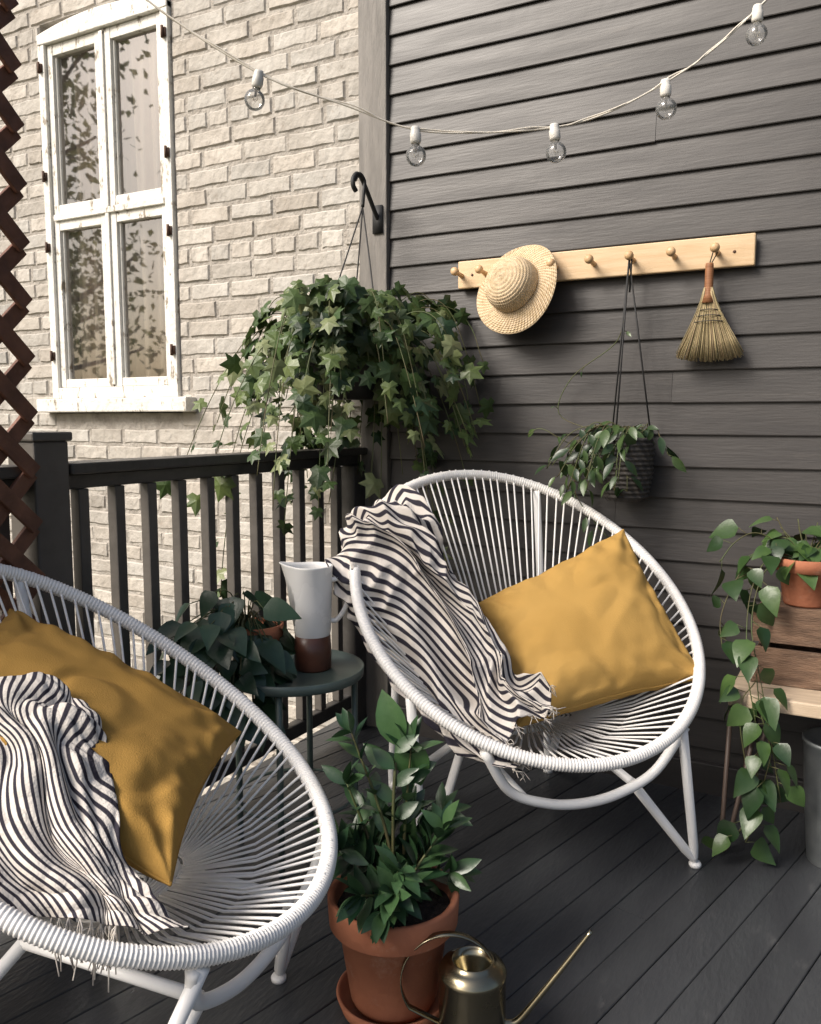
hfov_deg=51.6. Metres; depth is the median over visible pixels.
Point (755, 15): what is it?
string lights
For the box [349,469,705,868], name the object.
round woven lounge chair
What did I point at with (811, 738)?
galvanised bucket
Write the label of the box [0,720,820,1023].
porch deck
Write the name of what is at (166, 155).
window hinges
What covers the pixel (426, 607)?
striped throw blanket
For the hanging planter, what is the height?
0.928 m
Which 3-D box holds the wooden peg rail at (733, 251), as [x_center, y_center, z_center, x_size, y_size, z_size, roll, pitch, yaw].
[0.582,-0.802,2.724,0.973,0.094,0.092,3,7,28]
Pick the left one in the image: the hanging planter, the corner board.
the corner board
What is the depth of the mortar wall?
3.53 m
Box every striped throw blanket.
[0,672,188,992]
[325,484,565,781]
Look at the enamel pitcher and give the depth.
2.32 m
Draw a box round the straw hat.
[477,245,556,333]
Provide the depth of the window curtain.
3.89 m
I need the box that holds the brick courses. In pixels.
[0,0,360,795]
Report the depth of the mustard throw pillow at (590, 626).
2.27 m
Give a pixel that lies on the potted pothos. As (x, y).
(795, 561)
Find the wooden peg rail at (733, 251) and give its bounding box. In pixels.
[450,233,756,289]
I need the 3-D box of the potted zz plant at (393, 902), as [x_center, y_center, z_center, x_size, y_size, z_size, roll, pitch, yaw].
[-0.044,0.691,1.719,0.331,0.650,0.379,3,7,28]
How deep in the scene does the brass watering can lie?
1.59 m
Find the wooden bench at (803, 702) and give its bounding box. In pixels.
[720,671,820,852]
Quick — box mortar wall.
[0,0,360,787]
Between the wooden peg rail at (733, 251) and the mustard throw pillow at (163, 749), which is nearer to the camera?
the mustard throw pillow at (163, 749)
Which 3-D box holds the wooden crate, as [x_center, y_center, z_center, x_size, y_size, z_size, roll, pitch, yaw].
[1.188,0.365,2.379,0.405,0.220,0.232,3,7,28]
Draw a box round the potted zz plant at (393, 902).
[313,689,481,1023]
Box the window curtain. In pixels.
[61,31,166,378]
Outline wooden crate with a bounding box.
[750,592,820,690]
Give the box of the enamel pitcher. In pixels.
[279,562,348,672]
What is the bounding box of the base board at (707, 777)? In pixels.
[399,705,803,812]
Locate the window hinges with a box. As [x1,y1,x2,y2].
[37,25,175,360]
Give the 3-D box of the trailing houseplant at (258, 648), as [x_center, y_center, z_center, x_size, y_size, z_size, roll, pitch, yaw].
[-0.488,0.419,2.244,0.434,0.444,0.385,-1,6,-9]
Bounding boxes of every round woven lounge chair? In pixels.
[0,564,337,1023]
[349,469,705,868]
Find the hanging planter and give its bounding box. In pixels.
[528,259,686,546]
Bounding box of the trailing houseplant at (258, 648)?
[146,589,301,752]
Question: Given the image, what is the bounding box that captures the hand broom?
[676,252,743,361]
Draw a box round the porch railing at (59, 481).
[0,431,366,787]
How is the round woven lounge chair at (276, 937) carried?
on the porch deck
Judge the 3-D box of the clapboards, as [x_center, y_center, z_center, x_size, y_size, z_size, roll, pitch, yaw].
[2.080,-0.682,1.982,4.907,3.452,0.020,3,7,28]
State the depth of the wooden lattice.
1.87 m
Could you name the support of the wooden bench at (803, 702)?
on the porch deck
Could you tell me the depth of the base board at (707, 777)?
2.78 m
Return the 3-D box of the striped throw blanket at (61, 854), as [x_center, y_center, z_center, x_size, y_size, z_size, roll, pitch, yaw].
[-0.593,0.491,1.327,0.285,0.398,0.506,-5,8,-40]
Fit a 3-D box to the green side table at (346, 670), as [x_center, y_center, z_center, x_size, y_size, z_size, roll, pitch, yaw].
[-0.320,0.685,2.369,0.384,0.526,0.384,3,7,28]
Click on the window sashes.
(112, 210)
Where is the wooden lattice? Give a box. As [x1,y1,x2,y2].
[0,0,45,623]
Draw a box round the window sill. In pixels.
[37,397,196,412]
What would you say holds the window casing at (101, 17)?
attached to the mortar wall
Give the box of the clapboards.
[389,0,820,778]
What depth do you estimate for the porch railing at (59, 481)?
2.42 m
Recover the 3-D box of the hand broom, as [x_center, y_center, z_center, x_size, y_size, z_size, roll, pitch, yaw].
[0.905,-0.624,2.558,0.197,0.340,0.054,3,7,28]
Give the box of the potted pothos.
[702,516,820,865]
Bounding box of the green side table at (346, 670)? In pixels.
[232,649,363,879]
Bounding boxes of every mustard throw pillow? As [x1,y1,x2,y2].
[0,608,241,886]
[479,529,705,727]
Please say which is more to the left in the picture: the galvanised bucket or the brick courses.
the brick courses
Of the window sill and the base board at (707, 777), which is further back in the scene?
the window sill
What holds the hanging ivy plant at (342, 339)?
hanging from the corner board
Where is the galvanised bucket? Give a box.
[802,727,820,867]
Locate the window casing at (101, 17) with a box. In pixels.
[36,0,181,398]
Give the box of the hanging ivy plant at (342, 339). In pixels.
[155,171,493,598]
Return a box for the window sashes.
[47,11,170,387]
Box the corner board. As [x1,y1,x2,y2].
[358,0,390,726]
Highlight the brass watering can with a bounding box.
[400,930,592,1023]
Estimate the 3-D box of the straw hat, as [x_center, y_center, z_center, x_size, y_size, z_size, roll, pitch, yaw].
[0.342,-0.742,2.818,0.310,0.302,0.163,3,7,28]
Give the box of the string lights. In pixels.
[146,0,767,166]

